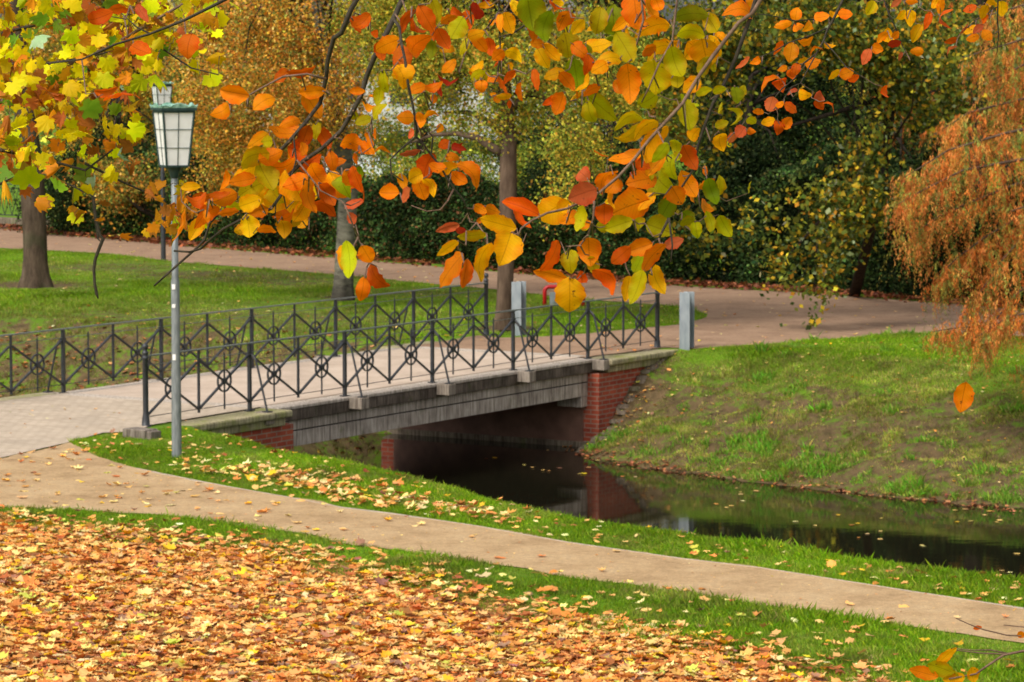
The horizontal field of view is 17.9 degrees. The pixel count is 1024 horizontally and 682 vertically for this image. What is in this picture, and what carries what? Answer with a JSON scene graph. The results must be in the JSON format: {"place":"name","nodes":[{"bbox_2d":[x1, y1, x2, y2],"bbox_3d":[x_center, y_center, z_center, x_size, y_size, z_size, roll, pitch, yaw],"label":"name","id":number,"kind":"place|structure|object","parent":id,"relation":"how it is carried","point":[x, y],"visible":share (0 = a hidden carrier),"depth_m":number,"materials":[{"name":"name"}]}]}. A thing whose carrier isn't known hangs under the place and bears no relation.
{"place":"outdoors","nodes":[
{"label":"outdoors","id":0,"kind":"place"},
{"bbox_2d":[0,70,1023,681],"bbox_3d":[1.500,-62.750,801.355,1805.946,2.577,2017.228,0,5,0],"label":"ground","id":1,"kind":"structure","parent":0,"point":[880,470],"depth_m":57.47,"materials":[{"name":"green plant"}]},
{"bbox_2d":[0,184,51,227],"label":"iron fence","id":2,"kind":"object","parent":1,"relation":"on","point":[5,220],"visible":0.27,"depth_m":104.91,"materials":[{"name":"metal"}]},
{"bbox_2d":[4,0,183,287],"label":"maple tree","id":3,"kind":"object","parent":1,"relation":"on","point":[35,273],"visible":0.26,"depth_m":73.18,"materials":[{"name":"brown plant"}]},
{"bbox_2d":[0,0,193,212],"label":"background tree","id":4,"kind":"object","parent":1,"relation":"on","point":[52,39],"visible":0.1,"depth_m":107.58,"materials":[{"name":"yellow plant"}]},
{"bbox_2d":[0,72,214,233],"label":"evergreen tree","id":5,"kind":"object","parent":1,"relation":"on","point":[58,196],"visible":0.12,"depth_m":99.46,"materials":[{"name":"green plant"}]},
{"bbox_2d":[0,0,243,298],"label":"norway maple","id":6,"kind":"object","parent":1,"relation":"on","point":[83,36],"visible":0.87,"depth_m":15.21,"materials":[{"name":"yellow plant"}]},
{"bbox_2d":[0,393,261,457],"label":"paved approach","id":7,"kind":"structure","parent":1,"relation":"on","point":[47,424],"depth_m":49.00,"materials":[{"name":"beige stone"}]},
{"bbox_2d":[123,427,160,439],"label":"kerb block","id":8,"kind":"structure","parent":1,"relation":"on","point":[143,432],"depth_m":46.28,"materials":[{"name":"grey concrete"}]},
{"bbox_2d":[151,81,173,260],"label":"street lamp","id":9,"kind":"object","parent":1,"relation":"on","point":[162,97],"visible":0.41,"depth_m":87.06,"materials":[{"name":"white glass"}]},
{"bbox_2d":[56,129,283,238],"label":"tall shrub","id":10,"kind":"object","parent":1,"relation":"on","point":[125,194],"visible":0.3,"depth_m":96.29,"materials":[{"name":"yellow plant"}]},
{"bbox_2d":[149,102,197,457],"bbox_3d":[-4.551,-0.759,43.824,0.518,4.916,0.518,-2,5,-24],"label":"street lamp","id":11,"kind":"object","parent":1,"relation":"on","point":[173,126],"visible":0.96,"depth_m":43.66,"materials":[{"name":"grey metal"}]},
{"bbox_2d":[47,137,336,254],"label":"hedge","id":12,"kind":"object","parent":1,"relation":"on","point":[296,235],"visible":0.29,"depth_m":94.64,"materials":[{"name":"green plant"}]},
{"bbox_2d":[144,99,378,212],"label":"tall shrub","id":13,"kind":"object","parent":1,"relation":"on","point":[357,129],"visible":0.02,"depth_m":112.30,"materials":[{"name":"green plant"}]},
{"bbox_2d":[144,0,382,234],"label":"background tree","id":14,"kind":"object","parent":1,"relation":"on","point":[199,35],"visible":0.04,"depth_m":99.34,"materials":[{"name":"orange plant"}]},
{"bbox_2d":[169,0,404,300],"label":"birch tree","id":15,"kind":"object","parent":1,"relation":"on","point":[290,33],"visible":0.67,"depth_m":69.99,"materials":[{"name":"yellow plant"}]},
{"bbox_2d":[0,273,677,451],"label":"footbridge","id":16,"kind":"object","parent":1,"relation":"on","point":[521,396],"visible":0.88,"depth_m":55.39,"materials":[{"name":"concrete"}]},
{"bbox_2d":[0,247,706,395],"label":"lawn grass","id":17,"kind":"structure","parent":1,"relation":"on","point":[64,298],"depth_m":72.67,"materials":[{"name":"green plant"}]},
{"bbox_2d":[312,133,405,178],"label":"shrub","id":18,"kind":"object","parent":1,"relation":"on","point":[377,172],"visible":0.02,"depth_m":134.93,"materials":[{"name":"green plant"}]},
{"bbox_2d":[219,0,602,162],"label":"house","id":19,"kind":"structure","parent":1,"relation":"on","point":[386,100],"depth_m":149.63,"materials":[{"name":"paint"}]},
{"bbox_2d":[342,77,364,103],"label":"window","id":20,"kind":"structure","parent":19,"relation":"in","point":[354,77],"depth_m":149.50,"materials":[{"name":"paint"}]},
{"bbox_2d":[388,81,410,104],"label":"window","id":21,"kind":"structure","parent":19,"relation":"in","point":[389,100],"depth_m":149.53,"materials":[{"name":"paint"}]},
{"bbox_2d":[440,78,459,104],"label":"window","id":22,"kind":"structure","parent":19,"relation":"in","point":[444,78],"depth_m":149.53,"materials":[{"name":"paint"}]},
{"bbox_2d":[485,82,497,104],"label":"window","id":23,"kind":"structure","parent":19,"relation":"in","point":[492,82],"depth_m":149.53,"materials":[{"name":"paint"}]},
{"bbox_2d":[310,0,531,160],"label":"background tree","id":24,"kind":"object","parent":1,"relation":"on","point":[424,141],"visible":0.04,"depth_m":109.81,"materials":[{"name":"yellow plant"}]},
{"bbox_2d":[347,92,499,175],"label":"tall shrub","id":25,"kind":"object","parent":1,"relation":"on","point":[392,137],"visible":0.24,"depth_m":115.31,"materials":[{"name":"green plant"}]},
{"bbox_2d":[410,134,499,180],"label":"shrub","id":26,"kind":"object","parent":1,"relation":"on","point":[477,156],"depth_m":133.90,"materials":[{"name":"green plant"}]},
{"bbox_2d":[306,0,662,329],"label":"park tree","id":27,"kind":"object","parent":1,"relation":"on","point":[503,125],"visible":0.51,"depth_m":64.44,"materials":[{"name":"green plant"}]},
{"bbox_2d":[363,100,634,250],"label":"tall shrub","id":28,"kind":"object","parent":1,"relation":"on","point":[528,152],"visible":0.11,"depth_m":91.90,"materials":[{"name":"green plant"}]},
{"bbox_2d":[331,157,670,278],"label":"hedge","id":29,"kind":"object","parent":1,"relation":"on","point":[391,227],"visible":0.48,"depth_m":84.63,"materials":[{"name":"green plant"}]},
{"bbox_2d":[0,504,1014,681],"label":"fallen leaves","id":30,"kind":"object","parent":1,"relation":"on","point":[196,613],"visible":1,"depth_m":30.61,"materials":[{"name":"orange plant"}]},
{"bbox_2d":[0,403,1021,638],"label":"fallen leaves","id":31,"kind":"object","parent":1,"relation":"on","point":[322,503],"visible":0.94,"depth_m":39.78,"materials":[{"name":"orange plant"}]},
{"bbox_2d":[0,425,1023,681],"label":"grass","id":32,"kind":"structure","parent":1,"relation":"on","point":[674,605],"depth_m":34.44,"materials":[{"name":"green plant"}]},
{"bbox_2d":[0,442,1023,642],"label":"gravel path","id":33,"kind":"structure","parent":1,"relation":"on","point":[60,474],"depth_m":36.24,"materials":[{"name":"beige gravel"}]},
{"bbox_2d":[0,228,1023,356],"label":"path","id":34,"kind":"structure","parent":1,"relation":"on","point":[752,309],"depth_m":70.63,"materials":[{"name":"beige gravel"}]},
{"bbox_2d":[0,223,1023,511],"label":"fallen leaves","id":35,"kind":"object","parent":34,"relation":"on","point":[706,283],"visible":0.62,"depth_m":75.79,"materials":[{"name":"orange plant"}]},
{"bbox_2d":[0,0,1023,161],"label":"woods","id":36,"kind":"object","parent":1,"relation":"on","point":[672,135],"visible":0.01,"depth_m":192.02,"materials":[{"name":"green plant"}]},
{"bbox_2d":[512,281,525,335],"bbox_3d":[0.134,-0.585,63.565,0.210,1.160,0.230,2,6,26],"label":"steel bollard","id":37,"kind":"object","parent":1,"relation":"on","point":[518,294],"visible":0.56,"depth_m":63.48,"materials":[{"name":"grey metal"}]},
{"bbox_2d":[51,0,1007,311],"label":"beech tree","id":38,"kind":"object","parent":1,"relation":"on","point":[261,174],"visible":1,"depth_m":7.71,"materials":[{"name":"orange plant"}]},
{"bbox_2d":[74,427,1022,603],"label":"fallen leaves","id":39,"kind":"object","parent":1,"relation":"on","point":[309,483],"visible":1,"depth_m":40.28,"materials":[{"name":"yellow plant"}]},
{"bbox_2d":[543,285,584,305],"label":"hoop barrier","id":40,"kind":"object","parent":1,"relation":"on","point":[552,294],"visible":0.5,"depth_m":71.23,"materials":[{"name":"red metal"}]},
{"bbox_2d":[136,468,1023,608],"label":"path edging","id":41,"kind":"object","parent":1,"relation":"on","point":[583,544],"visible":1,"depth_m":36.10,"materials":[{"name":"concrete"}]},
{"bbox_2d":[466,74,697,190],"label":"evergreen tree","id":42,"kind":"object","parent":1,"relation":"on","point":[535,173],"visible":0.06,"depth_m":90.24,"materials":[{"name":"green plant"}]},
{"bbox_2d":[487,0,724,152],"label":"background tree","id":43,"kind":"object","parent":1,"relation":"on","point":[641,41],"visible":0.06,"depth_m":103.85,"materials":[{"name":"green plant"}]},
{"bbox_2d":[575,349,667,451],"bbox_3d":[1.989,1.091,59.284,0.763,1.684,3.248,2,5,24],"label":"stone edging","id":44,"kind":"object","parent":1,"relation":"on","point":[641,379],"visible":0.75,"depth_m":59.17,"materials":[{"name":"grey stone"}]},
{"bbox_2d":[679,292,694,349],"bbox_3d":[3.274,-0.338,60.705,0.210,1.160,0.230,2,6,26],"label":"steel bollard","id":45,"kind":"object","parent":1,"relation":"on","point":[686,320],"visible":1,"depth_m":60.62,"materials":[{"name":"grey metal"}]},
{"bbox_2d":[674,0,861,274],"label":"evergreen tree","id":46,"kind":"object","parent":1,"relation":"on","point":[758,155],"visible":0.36,"depth_m":81.61,"materials":[{"name":"green plant"}]},
{"bbox_2d":[660,0,911,153],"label":"background tree","id":47,"kind":"object","parent":1,"relation":"on","point":[705,4],"visible":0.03,"depth_m":97.55,"materials":[{"name":"green plant"}]},
{"bbox_2d":[655,0,1023,329],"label":"park tree","id":48,"kind":"object","parent":1,"relation":"on","point":[853,37],"visible":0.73,"depth_m":64.64,"materials":[{"name":"green plant"}]},
{"bbox_2d":[661,141,1023,306],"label":"hedge","id":49,"kind":"object","parent":1,"relation":"on","point":[748,254],"visible":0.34,"depth_m":75.99,"materials":[{"name":"green plant"}]},
{"bbox_2d":[792,47,1011,290],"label":"evergreen tree","id":50,"kind":"object","parent":1,"relation":"on","point":[894,163],"visible":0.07,"depth_m":79.14,"materials":[{"name":"green plant"}]},
{"bbox_2d":[853,0,1023,193],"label":"bald cypress","id":51,"kind":"object","parent":1,"relation":"on","point":[951,4],"visible":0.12,"depth_m":77.65,"materials":[{"name":"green plant"}]},
{"bbox_2d":[876,3,1023,403],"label":"bald cypress","id":52,"kind":"object","parent":1,"relation":"on","point":[979,339],"visible":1,"depth_m":52.90,"materials":[{"name":"brown plant"}]},
{"bbox_2d":[893,0,1023,185],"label":"background tree","id":53,"kind":"object","parent":1,"relation":"on","point":[1000,43],"visible":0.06,"depth_m":94.59,"materials":[{"name":"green plant"}]},
{"bbox_2d":[909,618,1023,681],"bbox_3d":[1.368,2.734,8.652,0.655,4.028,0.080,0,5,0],"label":"young beech","id":54,"kind":"object","parent":1,"relation":"on","point":[941,668],"visible":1,"depth_m":8.50,"materials":[{"name":"orange plant"}]},
{"bbox_2d":[0,0,1023,69],"label":"sky","id":55,"kind":"structure","parent":0,"point":[665,6],"materials":[{"name":"white"}]},
{"bbox_2d":[293,433,1023,577],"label":"water","id":56,"kind":"structure","parent":0,"point":[970,540],"depth_m":51.26,"materials":[{"name":"black liquid"}]},
{"bbox_2d":[492,457,1019,570],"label":"floating leaves","id":57,"kind":"object","parent":56,"relation":"on","point":[814,525],"visible":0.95,"depth_m":50.39,"materials":[{"name":"yellow plant"}]},
{"bbox_2d":[953,382,974,412],"bbox_3d":[1.115,0.139,8.000,0.053,0.077,0.009,0,5,0],"label":"falling leaf","id":58,"kind":"object","parent":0,"point":[963,397],"visible":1,"depth_m":8.00,"materials":[{"name":"orange plant"}]}
]}

